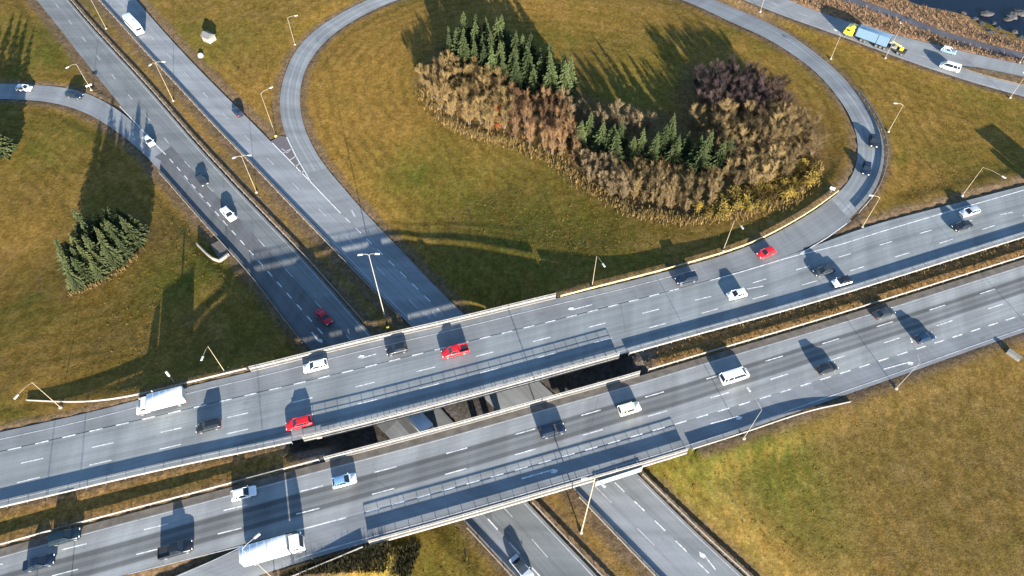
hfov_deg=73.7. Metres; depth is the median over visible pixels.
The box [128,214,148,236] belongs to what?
spruce tree
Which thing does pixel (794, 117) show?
bare tree
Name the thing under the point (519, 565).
sedan car
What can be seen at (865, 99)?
guard rail
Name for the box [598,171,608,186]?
bare tree
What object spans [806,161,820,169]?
leafy shrub
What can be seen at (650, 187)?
bare tree
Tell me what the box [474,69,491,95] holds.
bare tree
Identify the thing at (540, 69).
spruce tree
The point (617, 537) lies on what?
guard rail
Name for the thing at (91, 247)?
spruce tree
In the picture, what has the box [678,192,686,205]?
bare tree
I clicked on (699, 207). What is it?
leafy shrub
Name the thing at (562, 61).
spruce tree
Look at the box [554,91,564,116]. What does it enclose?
bare tree
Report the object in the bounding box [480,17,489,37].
spruce tree
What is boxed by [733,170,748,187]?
bare tree
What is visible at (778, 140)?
bare tree
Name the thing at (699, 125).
bare tree
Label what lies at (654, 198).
bare tree
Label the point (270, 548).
box truck
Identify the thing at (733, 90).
bare tree
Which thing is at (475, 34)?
spruce tree
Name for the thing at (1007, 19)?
river rock
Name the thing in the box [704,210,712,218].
leafy shrub
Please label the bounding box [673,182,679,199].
bare tree
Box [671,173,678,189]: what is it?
bare tree
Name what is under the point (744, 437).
street lamp
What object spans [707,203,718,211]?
leafy shrub
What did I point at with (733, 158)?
bare tree
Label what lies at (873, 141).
sedan car
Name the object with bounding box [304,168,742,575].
highway exit lane
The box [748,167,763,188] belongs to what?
bare tree
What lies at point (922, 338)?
hatchback car
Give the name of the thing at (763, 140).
bare tree
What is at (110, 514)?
guard rail
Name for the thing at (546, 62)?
spruce tree
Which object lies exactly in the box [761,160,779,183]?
bare tree
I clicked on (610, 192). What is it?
bare tree
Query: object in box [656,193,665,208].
bare tree
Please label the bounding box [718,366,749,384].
passenger van
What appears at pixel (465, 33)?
spruce tree
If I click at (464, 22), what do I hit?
spruce tree
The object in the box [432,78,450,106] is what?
bare tree
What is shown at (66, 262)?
spruce tree
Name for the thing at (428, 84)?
bare tree
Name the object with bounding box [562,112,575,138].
bare tree
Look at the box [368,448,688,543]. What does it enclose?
bridge railing
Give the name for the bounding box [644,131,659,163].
spruce tree
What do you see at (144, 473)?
guard rail
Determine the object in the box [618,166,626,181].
bare tree
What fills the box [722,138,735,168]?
spruce tree
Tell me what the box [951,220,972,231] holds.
sedan car
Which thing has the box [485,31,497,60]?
spruce tree
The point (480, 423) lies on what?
road shoulder
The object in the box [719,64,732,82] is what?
bare tree
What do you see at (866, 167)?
sedan car
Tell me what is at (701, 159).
spruce tree
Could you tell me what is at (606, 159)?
bare tree
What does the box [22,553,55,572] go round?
sedan car
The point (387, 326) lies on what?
street lamp
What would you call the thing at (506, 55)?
spruce tree
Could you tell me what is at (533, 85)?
spruce tree
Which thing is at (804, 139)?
bare tree
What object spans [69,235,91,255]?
spruce tree
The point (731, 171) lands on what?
bare tree
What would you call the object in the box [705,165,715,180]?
bare tree
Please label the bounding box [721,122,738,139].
bare tree
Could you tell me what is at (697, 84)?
bare tree
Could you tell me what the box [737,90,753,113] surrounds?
bare tree
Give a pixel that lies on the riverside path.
(954, 37)
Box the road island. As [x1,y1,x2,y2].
[961,66,1023,84]
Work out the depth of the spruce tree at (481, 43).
189.36 m
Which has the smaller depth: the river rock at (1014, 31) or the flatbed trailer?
the flatbed trailer
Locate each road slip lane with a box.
[0,200,850,450]
[177,315,1023,575]
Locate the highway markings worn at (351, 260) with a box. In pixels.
[57,0,739,575]
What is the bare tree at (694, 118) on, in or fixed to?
on the ground at (934, 486)
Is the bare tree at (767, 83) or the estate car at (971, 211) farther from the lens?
the bare tree at (767, 83)
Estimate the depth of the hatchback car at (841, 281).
141.17 m
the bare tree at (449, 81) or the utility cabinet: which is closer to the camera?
the utility cabinet
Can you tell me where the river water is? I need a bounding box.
[908,0,1023,35]
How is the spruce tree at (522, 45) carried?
on the ground at (934, 486)
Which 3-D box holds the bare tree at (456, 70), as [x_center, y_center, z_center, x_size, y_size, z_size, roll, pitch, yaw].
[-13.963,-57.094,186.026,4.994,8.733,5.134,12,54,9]
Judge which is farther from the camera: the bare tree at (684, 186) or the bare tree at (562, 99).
the bare tree at (562, 99)
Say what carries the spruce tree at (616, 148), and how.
on the ground at (934, 486)
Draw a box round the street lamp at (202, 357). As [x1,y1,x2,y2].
[200,347,226,372]
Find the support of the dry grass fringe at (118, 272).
on the ground at (934, 486)
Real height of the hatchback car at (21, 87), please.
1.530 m
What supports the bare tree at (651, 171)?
on the ground at (934, 486)
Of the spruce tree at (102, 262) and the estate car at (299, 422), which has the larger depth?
the spruce tree at (102, 262)
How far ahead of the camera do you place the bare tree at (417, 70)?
187.96 m
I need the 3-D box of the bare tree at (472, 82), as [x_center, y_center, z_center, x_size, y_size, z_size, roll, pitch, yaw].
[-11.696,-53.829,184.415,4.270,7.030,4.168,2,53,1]
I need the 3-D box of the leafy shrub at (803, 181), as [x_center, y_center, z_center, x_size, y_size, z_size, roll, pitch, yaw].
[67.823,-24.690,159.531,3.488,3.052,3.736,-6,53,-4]
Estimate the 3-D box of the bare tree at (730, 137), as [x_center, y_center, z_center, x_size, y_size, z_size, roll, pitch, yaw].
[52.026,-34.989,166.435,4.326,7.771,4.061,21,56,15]
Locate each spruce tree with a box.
[0,134,16,153]
[0,138,12,160]
[54,239,72,272]
[57,251,78,274]
[63,240,74,248]
[64,266,88,293]
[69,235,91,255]
[69,246,82,263]
[70,256,99,285]
[71,208,102,231]
[73,225,84,236]
[75,233,85,245]
[76,244,97,266]
[79,219,98,243]
[82,235,107,263]
[84,233,102,248]
[89,259,110,281]
[92,210,104,230]
[92,251,115,274]
[93,226,106,246]
[97,235,127,269]
[100,223,109,234]
[102,209,113,225]
[104,219,138,259]
[107,207,131,230]
[114,236,136,262]
[115,206,129,223]
[116,224,133,242]
[119,216,147,248]
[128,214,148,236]
[442,26,453,53]
[442,33,453,63]
[450,28,460,64]
[453,31,473,75]
[457,11,471,47]
[462,27,469,47]
[467,40,479,68]
[468,20,481,51]
[469,13,480,39]
[469,38,472,53]
[476,42,488,78]
[478,23,496,49]
[478,34,486,57]
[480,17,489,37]
[482,46,498,84]
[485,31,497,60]
[492,13,507,43]
[492,17,506,48]
[494,41,507,82]
[495,58,507,86]
[502,42,508,67]
[502,46,520,92]
[505,34,512,54]
[506,29,510,46]
[507,30,522,63]
[507,60,525,92]
[510,46,522,70]
[519,34,525,54]
[519,45,540,91]
[521,33,536,61]
[525,66,541,97]
[533,47,544,68]
[535,53,544,85]
[536,57,559,102]
[538,50,557,84]
[543,41,558,69]
[552,59,577,101]
[556,51,567,80]
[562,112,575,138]
[565,55,579,90]
[568,120,588,150]
[584,111,595,145]
[591,120,607,152]
[599,124,621,161]
[605,130,625,164]
[618,120,628,148]
[622,136,638,161]
[636,128,647,155]
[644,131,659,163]
[658,124,671,157]
[664,133,682,166]
[668,113,680,147]
[680,131,693,156]
[684,141,711,174]
[685,135,702,166]
[703,129,714,161]
[709,140,726,169]
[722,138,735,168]
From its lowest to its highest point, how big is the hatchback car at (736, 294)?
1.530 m
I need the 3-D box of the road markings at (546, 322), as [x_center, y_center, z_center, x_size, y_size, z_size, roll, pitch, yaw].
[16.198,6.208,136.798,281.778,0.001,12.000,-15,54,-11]
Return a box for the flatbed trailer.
[883,42,906,55]
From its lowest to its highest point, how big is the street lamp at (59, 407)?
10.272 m
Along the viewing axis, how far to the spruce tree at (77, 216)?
150.09 m
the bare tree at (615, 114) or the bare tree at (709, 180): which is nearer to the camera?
the bare tree at (709, 180)
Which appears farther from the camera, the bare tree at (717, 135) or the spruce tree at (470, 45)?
the spruce tree at (470, 45)
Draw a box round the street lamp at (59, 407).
[13,383,62,408]
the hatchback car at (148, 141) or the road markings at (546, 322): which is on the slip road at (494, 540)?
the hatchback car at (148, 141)
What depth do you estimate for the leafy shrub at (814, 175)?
161.72 m
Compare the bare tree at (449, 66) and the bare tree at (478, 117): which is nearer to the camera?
the bare tree at (478, 117)
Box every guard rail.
[0,441,292,507]
[0,459,319,544]
[26,367,246,402]
[71,0,363,321]
[99,0,401,319]
[159,172,302,342]
[292,546,363,575]
[467,528,511,575]
[532,502,602,575]
[560,190,838,297]
[579,496,655,575]
[628,236,1023,355]
[642,474,749,575]
[648,255,1023,370]
[692,401,850,450]
[859,91,887,212]
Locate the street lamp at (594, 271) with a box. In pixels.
[590,256,605,286]
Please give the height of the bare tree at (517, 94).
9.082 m
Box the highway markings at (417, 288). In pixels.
[119,106,715,575]
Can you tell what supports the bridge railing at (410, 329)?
on the highway bridge at (444, 404)
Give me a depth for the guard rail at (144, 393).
126.19 m
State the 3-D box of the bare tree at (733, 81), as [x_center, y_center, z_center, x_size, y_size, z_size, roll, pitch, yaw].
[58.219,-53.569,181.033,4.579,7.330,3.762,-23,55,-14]
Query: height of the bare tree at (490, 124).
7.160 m
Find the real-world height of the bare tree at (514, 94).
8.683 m
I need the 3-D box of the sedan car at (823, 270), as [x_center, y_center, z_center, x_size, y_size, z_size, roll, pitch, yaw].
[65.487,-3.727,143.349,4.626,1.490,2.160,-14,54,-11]
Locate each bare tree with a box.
[415,64,428,84]
[423,65,437,87]
[423,74,439,96]
[428,57,438,74]
[431,58,446,84]
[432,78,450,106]
[435,70,452,97]
[439,50,454,72]
[441,67,454,86]
[442,93,456,116]
[446,62,458,78]
[448,84,459,103]
[451,76,462,97]
[453,64,468,86]
[453,86,469,109]
[455,56,465,72]
[460,76,475,95]
[460,79,478,104]
[460,99,478,124]
[465,64,480,85]
[468,56,480,76]
[469,86,485,115]
[472,96,490,124]
[473,85,487,102]
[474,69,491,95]
[479,64,493,87]
[481,108,495,131]
[483,91,495,113]
[484,94,500,121]
[490,81,506,106]
[491,66,507,89]
[491,79,500,98]
[495,106,511,128]
[498,92,514,118]
[501,85,513,102]
[508,81,515,104]
[508,105,516,130]
[511,115,519,136]
[512,96,520,119]
[513,87,521,115]
[519,103,528,127]
[519,103,531,133]
[522,87,529,106]
[523,96,532,115]
[525,120,534,145]
[527,103,535,123]
[528,119,538,136]
[533,93,541,114]
[535,114,542,134]
[538,103,548,122]
[540,119,546,142]
[541,85,550,111]
[541,126,550,151]
[543,117,553,135]
[545,96,554,116]
[547,119,561,142]
[547,125,559,155]
[549,103,556,126]
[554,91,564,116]
[555,105,565,126]
[555,116,564,136]
[556,87,571,104]
[557,99,566,117]
[557,125,565,146]
[558,131,566,153]
[560,104,576,118]
[563,114,573,141]
[566,97,577,113]
[571,131,579,149]
[571,141,580,159]
[578,99,587,113]
[579,149,589,161]
[581,108,593,123]
[581,154,592,172]
[586,165,597,180]
[590,153,604,167]
[593,108,606,129]
[595,102,604,118]
[596,161,607,173]
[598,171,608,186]
[602,150,612,166]
[606,110,613,125]
[606,180,619,195]
[608,98,624,120]
[610,158,620,174]
[610,170,619,187]
[617,113,634,130]
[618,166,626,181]
[620,170,633,189]
[620,182,630,199]
[624,106,639,125]
[629,169,635,182]
[630,113,641,131]
[632,180,640,199]
[633,157,640,173]
[635,175,643,189]
[636,160,646,176]
[638,165,647,184]
[641,110,656,128]
[641,190,647,203]
[646,178,655,195]
[649,161,656,178]
[651,189,658,202]
[655,166,663,185]
[656,174,665,193]
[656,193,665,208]
[660,184,669,201]
[662,168,670,183]
[666,189,674,207]
[671,165,680,181]
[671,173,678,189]
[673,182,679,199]
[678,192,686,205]
[682,176,688,191]
[684,198,692,211]
[685,181,695,199]
[686,167,695,181]
[687,173,696,186]
[689,104,706,126]
[691,191,703,207]
[693,62,708,88]
[694,116,707,134]
[697,73,714,96]
[697,85,710,106]
[697,130,710,145]
[698,172,704,185]
[698,177,706,191]
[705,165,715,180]
[707,103,720,125]
[707,180,718,200]
[708,89,722,112]
[708,172,715,189]
[708,194,717,207]
[709,58,726,79]
[711,68,728,90]
[711,112,730,134]
[712,78,725,101]
[712,137,723,155]
[713,127,725,146]
[714,167,725,182]
[714,178,724,192]
[717,98,738,121]
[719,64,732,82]
[719,130,736,145]
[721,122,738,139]
[723,90,738,107]
[724,156,741,178]
[725,74,740,94]
[725,149,737,165]
[728,54,740,76]
[728,109,740,129]
[729,82,744,103]
[732,134,748,157]
[733,63,749,87]
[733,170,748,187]
[734,123,751,143]
[737,72,756,97]
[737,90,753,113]
[740,127,758,153]
[741,152,761,179]
[743,60,760,83]
[743,100,756,122]
[743,113,759,134]
[744,81,764,107]
[747,147,761,166]
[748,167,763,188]
[749,73,765,94]
[751,95,768,117]
[754,118,774,141]
[755,66,770,84]
[756,75,775,100]
[758,106,774,126]
[759,124,778,150]
[760,70,775,93]
[760,143,774,160]
[760,153,773,174]
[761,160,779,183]
[762,89,777,109]
[762,97,781,121]
[769,111,793,139]
[769,144,784,167]
[770,72,789,95]
[771,84,785,105]
[772,127,788,148]
[775,103,791,128]
[779,141,792,158]
[780,91,794,113]
[780,159,794,178]
[784,114,805,137]
[784,121,801,146]
[784,148,801,167]
[790,105,806,128]
[796,141,810,159]
[800,122,818,143]
[802,114,821,132]
[807,132,830,154]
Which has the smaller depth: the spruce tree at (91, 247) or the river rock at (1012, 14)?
the spruce tree at (91, 247)
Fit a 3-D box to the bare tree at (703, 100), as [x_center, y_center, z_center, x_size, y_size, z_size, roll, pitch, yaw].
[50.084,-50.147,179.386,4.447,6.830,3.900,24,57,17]
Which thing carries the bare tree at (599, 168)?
on the ground at (934, 486)
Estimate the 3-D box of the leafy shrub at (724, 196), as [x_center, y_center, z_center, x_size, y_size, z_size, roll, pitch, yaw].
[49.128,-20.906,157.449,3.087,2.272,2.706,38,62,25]
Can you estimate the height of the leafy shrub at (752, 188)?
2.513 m
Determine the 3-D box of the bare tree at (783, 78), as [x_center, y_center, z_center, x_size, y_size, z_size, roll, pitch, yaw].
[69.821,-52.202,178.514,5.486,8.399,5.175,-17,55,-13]
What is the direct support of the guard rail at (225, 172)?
on the ground at (934, 486)
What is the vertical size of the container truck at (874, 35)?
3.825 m
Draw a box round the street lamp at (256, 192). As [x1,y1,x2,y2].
[232,155,257,193]
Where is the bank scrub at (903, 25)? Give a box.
[796,0,1023,64]
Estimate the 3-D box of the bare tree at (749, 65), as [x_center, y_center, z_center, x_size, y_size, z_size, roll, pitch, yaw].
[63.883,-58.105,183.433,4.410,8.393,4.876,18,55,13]
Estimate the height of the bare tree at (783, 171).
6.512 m
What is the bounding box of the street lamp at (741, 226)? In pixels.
[722,220,743,250]
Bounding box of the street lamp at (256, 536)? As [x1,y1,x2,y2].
[242,533,269,575]
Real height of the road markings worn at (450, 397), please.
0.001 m
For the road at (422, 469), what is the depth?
120.88 m
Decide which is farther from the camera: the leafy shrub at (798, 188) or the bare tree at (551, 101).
the bare tree at (551, 101)
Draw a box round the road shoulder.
[0,259,1023,555]
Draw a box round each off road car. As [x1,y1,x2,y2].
[47,527,81,546]
[65,89,83,99]
[196,418,220,433]
[538,422,565,438]
[617,401,640,416]
[674,271,697,285]
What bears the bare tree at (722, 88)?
on the ground at (934, 486)
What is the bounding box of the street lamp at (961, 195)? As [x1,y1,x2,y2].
[960,168,1005,196]
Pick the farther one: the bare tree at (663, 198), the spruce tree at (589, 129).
the spruce tree at (589, 129)
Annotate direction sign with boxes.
[595,462,642,485]
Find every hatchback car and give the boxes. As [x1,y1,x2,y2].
[15,84,32,91]
[142,135,155,146]
[231,107,243,117]
[231,485,256,501]
[331,473,356,488]
[386,342,407,356]
[726,288,747,300]
[756,246,775,259]
[815,361,837,374]
[831,275,852,287]
[913,331,935,343]
[940,45,956,54]
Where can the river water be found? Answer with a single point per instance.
(1000, 9)
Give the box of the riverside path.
[843,0,1023,59]
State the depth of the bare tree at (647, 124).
174.07 m
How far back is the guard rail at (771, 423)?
122.53 m
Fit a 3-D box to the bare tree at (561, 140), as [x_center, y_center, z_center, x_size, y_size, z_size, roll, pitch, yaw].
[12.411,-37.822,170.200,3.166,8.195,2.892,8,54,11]
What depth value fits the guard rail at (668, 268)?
145.08 m
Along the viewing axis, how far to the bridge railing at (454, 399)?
125.00 m
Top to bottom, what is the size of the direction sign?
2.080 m
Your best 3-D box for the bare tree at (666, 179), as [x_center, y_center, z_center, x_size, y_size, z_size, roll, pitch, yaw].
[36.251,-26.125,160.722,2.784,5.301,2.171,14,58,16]
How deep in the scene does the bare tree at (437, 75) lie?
187.07 m
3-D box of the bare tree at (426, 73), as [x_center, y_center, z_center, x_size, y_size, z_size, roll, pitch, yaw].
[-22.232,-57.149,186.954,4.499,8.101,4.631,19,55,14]
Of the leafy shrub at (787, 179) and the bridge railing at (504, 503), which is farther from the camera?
the leafy shrub at (787, 179)
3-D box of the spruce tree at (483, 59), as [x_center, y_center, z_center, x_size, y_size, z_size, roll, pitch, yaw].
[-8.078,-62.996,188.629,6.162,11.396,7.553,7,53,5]
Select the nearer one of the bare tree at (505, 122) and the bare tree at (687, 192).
the bare tree at (687, 192)
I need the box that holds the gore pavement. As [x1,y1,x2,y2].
[271,136,304,173]
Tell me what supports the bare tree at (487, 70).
on the ground at (934, 486)
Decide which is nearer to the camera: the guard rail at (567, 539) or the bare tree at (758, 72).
the guard rail at (567, 539)
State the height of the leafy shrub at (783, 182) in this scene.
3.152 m
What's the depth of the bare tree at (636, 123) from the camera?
173.07 m
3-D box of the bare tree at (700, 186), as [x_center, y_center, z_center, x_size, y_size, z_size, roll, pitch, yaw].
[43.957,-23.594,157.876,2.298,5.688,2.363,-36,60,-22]
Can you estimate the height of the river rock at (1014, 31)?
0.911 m
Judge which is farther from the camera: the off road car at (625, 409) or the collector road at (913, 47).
the collector road at (913, 47)
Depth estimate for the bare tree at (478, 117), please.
176.59 m
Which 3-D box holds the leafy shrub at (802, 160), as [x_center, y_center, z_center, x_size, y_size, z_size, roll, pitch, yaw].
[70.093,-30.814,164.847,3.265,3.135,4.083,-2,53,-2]
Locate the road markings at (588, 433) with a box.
[0,289,1023,575]
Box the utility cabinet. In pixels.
[1006,349,1022,361]
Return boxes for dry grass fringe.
[69,253,138,296]
[415,86,824,227]
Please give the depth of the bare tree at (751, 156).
159.08 m
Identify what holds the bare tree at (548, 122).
on the ground at (934, 486)
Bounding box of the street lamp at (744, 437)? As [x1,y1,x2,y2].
[742,387,761,439]
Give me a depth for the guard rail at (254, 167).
170.50 m
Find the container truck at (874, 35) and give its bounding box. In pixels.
[843,23,892,49]
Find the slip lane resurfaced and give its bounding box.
[159,161,395,432]
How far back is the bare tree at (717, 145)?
164.93 m
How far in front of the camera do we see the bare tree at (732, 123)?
172.84 m
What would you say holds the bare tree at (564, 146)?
on the ground at (934, 486)
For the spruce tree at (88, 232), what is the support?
on the ground at (934, 486)
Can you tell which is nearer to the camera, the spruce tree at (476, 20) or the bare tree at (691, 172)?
the bare tree at (691, 172)
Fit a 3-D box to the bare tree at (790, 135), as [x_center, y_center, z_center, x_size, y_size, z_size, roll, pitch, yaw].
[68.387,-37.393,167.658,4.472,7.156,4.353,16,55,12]
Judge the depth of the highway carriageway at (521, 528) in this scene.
163.03 m
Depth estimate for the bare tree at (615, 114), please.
175.76 m
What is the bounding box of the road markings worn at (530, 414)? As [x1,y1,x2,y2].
[0,266,1023,575]
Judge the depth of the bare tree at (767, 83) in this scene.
179.65 m
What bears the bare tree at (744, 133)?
on the ground at (934, 486)
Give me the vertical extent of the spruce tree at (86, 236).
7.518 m
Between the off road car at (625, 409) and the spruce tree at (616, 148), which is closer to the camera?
the off road car at (625, 409)
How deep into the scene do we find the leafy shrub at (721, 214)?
152.86 m
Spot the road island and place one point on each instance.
(1005, 76)
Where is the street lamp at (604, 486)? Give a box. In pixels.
[579,477,605,533]
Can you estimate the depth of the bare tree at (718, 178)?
159.00 m
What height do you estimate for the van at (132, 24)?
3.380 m
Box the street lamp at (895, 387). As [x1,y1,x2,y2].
[894,338,919,389]
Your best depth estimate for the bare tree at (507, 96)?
181.95 m
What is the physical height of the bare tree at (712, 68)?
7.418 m
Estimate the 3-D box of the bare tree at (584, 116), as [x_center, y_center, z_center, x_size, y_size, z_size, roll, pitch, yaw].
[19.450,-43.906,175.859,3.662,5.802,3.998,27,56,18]
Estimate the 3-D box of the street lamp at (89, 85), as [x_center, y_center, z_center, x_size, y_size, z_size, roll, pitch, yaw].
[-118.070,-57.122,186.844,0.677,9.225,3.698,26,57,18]
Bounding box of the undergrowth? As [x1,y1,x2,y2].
[424,47,819,217]
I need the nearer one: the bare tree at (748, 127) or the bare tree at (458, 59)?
the bare tree at (748, 127)
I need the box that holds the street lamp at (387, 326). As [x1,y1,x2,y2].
[357,253,388,328]
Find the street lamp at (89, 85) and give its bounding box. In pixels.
[66,64,92,90]
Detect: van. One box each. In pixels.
[122,13,144,35]
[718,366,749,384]
[939,60,961,72]
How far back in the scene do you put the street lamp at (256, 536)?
94.66 m
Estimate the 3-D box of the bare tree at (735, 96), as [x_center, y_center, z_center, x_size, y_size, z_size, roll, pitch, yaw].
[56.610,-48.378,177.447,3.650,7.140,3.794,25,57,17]
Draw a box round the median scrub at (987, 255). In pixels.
[635,238,1023,368]
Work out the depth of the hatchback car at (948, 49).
192.73 m
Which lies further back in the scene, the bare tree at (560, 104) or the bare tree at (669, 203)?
the bare tree at (560, 104)
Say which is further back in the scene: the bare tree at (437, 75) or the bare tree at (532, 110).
the bare tree at (437, 75)
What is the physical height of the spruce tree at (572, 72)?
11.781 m
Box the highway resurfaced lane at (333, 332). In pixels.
[155,146,492,522]
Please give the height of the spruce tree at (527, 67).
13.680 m
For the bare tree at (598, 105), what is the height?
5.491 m
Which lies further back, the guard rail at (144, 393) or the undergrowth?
the undergrowth
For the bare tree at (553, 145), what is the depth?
167.56 m
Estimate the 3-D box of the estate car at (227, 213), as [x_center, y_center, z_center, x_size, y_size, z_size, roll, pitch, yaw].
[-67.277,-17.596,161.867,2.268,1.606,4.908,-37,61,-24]
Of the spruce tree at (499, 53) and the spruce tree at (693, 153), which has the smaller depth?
the spruce tree at (693, 153)
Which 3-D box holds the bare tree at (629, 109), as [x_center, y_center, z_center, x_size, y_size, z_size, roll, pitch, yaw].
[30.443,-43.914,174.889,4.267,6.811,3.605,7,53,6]
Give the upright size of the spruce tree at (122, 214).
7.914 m
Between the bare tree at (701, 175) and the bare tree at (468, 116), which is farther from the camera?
the bare tree at (468, 116)
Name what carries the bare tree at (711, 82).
on the ground at (934, 486)
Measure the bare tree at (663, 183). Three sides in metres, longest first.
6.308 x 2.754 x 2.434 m
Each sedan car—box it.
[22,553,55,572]
[194,173,208,186]
[314,308,332,325]
[509,553,533,575]
[812,265,835,276]
[861,161,871,175]
[869,134,878,147]
[871,306,895,319]
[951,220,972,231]
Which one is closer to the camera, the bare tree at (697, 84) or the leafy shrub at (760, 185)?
the leafy shrub at (760, 185)
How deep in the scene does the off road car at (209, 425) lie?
121.47 m
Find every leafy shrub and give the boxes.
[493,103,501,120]
[692,200,708,215]
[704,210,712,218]
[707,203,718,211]
[713,204,729,219]
[714,198,732,217]
[720,191,731,202]
[726,184,745,202]
[730,197,747,214]
[738,193,753,203]
[743,186,754,194]
[743,201,756,214]
[753,189,766,199]
[753,199,769,212]
[754,178,765,190]
[758,196,773,208]
[759,173,776,187]
[763,185,783,201]
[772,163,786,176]
[774,176,788,188]
[778,188,796,203]
[784,176,796,184]
[789,180,806,191]
[795,156,810,167]
[795,161,807,174]
[797,177,807,186]
[803,169,822,186]
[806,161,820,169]
[806,170,819,181]
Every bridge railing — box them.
[248,293,555,369]
[302,352,619,439]
[323,371,639,459]
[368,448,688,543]
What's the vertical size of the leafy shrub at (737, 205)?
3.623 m
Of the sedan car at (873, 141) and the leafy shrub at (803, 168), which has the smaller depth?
the leafy shrub at (803, 168)
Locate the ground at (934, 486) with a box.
[0,0,1023,575]
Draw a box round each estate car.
[220,206,236,221]
[285,415,312,430]
[303,358,328,373]
[959,205,980,217]
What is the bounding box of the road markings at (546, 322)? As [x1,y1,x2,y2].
[8,190,1023,482]
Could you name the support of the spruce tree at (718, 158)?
on the ground at (934, 486)
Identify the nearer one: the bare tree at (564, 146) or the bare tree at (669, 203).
the bare tree at (669, 203)
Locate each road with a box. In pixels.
[0,84,537,575]
[0,186,1023,505]
[0,265,1023,575]
[280,0,883,264]
[745,0,1023,96]
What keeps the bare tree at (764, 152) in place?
on the ground at (934, 486)
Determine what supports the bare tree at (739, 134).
on the ground at (934, 486)
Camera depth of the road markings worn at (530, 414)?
119.30 m
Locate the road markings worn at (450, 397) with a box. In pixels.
[0,233,1022,501]
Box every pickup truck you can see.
[157,539,193,559]
[441,343,468,358]
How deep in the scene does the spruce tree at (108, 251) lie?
146.92 m
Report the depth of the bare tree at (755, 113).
174.09 m
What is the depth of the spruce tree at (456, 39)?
190.91 m
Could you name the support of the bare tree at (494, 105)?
on the ground at (934, 486)
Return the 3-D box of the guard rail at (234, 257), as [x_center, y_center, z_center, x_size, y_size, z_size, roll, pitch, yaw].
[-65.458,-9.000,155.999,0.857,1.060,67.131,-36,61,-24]
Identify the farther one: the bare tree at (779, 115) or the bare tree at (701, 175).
the bare tree at (779, 115)
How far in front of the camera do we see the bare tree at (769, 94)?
175.50 m
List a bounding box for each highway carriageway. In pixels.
[37,0,596,575]
[101,0,710,575]
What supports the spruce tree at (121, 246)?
on the ground at (934, 486)
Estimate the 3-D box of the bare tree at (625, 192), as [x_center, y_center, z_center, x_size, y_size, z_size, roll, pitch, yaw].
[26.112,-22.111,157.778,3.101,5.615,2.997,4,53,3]
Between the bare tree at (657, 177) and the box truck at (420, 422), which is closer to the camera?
the box truck at (420, 422)
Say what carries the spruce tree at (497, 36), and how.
on the ground at (934, 486)
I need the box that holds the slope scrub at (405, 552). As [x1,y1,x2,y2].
[279,542,421,575]
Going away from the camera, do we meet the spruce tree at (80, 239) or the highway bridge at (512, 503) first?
the highway bridge at (512, 503)
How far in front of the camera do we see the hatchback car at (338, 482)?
115.47 m
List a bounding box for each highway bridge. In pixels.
[251,297,618,441]
[325,374,686,544]
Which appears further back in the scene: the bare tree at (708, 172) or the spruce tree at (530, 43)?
the spruce tree at (530, 43)
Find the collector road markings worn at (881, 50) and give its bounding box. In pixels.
[747,0,1023,95]
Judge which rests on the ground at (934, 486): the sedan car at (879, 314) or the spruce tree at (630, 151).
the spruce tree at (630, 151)
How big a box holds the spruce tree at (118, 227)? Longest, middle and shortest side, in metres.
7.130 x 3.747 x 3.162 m
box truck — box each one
[136,386,186,415]
[239,532,305,566]
[407,413,433,432]
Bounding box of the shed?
[200,31,216,43]
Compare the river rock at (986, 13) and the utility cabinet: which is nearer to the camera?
the utility cabinet
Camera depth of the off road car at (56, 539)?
109.63 m
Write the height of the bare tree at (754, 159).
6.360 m
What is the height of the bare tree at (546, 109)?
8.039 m
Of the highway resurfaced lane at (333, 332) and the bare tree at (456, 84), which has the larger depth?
the bare tree at (456, 84)
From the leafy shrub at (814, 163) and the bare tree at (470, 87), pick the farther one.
the bare tree at (470, 87)
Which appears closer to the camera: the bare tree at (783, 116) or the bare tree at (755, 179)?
the bare tree at (755, 179)
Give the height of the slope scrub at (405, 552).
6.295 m
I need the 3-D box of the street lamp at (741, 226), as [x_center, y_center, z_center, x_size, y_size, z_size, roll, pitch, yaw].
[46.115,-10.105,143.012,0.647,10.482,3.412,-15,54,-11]
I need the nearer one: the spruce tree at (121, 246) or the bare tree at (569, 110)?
the spruce tree at (121, 246)
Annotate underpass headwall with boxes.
[196,240,229,262]
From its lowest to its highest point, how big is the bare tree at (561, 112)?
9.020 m
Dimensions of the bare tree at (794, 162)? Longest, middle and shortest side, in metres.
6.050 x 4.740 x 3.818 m
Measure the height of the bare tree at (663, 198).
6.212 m
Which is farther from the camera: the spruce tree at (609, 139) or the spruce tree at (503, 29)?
the spruce tree at (503, 29)
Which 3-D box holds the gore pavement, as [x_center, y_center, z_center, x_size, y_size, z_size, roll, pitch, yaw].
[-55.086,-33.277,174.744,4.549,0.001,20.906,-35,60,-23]
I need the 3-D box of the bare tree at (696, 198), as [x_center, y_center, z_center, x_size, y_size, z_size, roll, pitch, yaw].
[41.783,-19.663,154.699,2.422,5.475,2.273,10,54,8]
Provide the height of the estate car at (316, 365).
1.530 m
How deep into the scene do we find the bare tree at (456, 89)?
182.50 m
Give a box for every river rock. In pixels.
[980,10,993,16]
[1003,17,1012,20]
[1005,11,1016,19]
[1011,29,1017,33]
[1013,8,1023,16]
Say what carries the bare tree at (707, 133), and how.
on the ground at (934, 486)
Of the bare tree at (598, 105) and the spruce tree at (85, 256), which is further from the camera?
the bare tree at (598, 105)

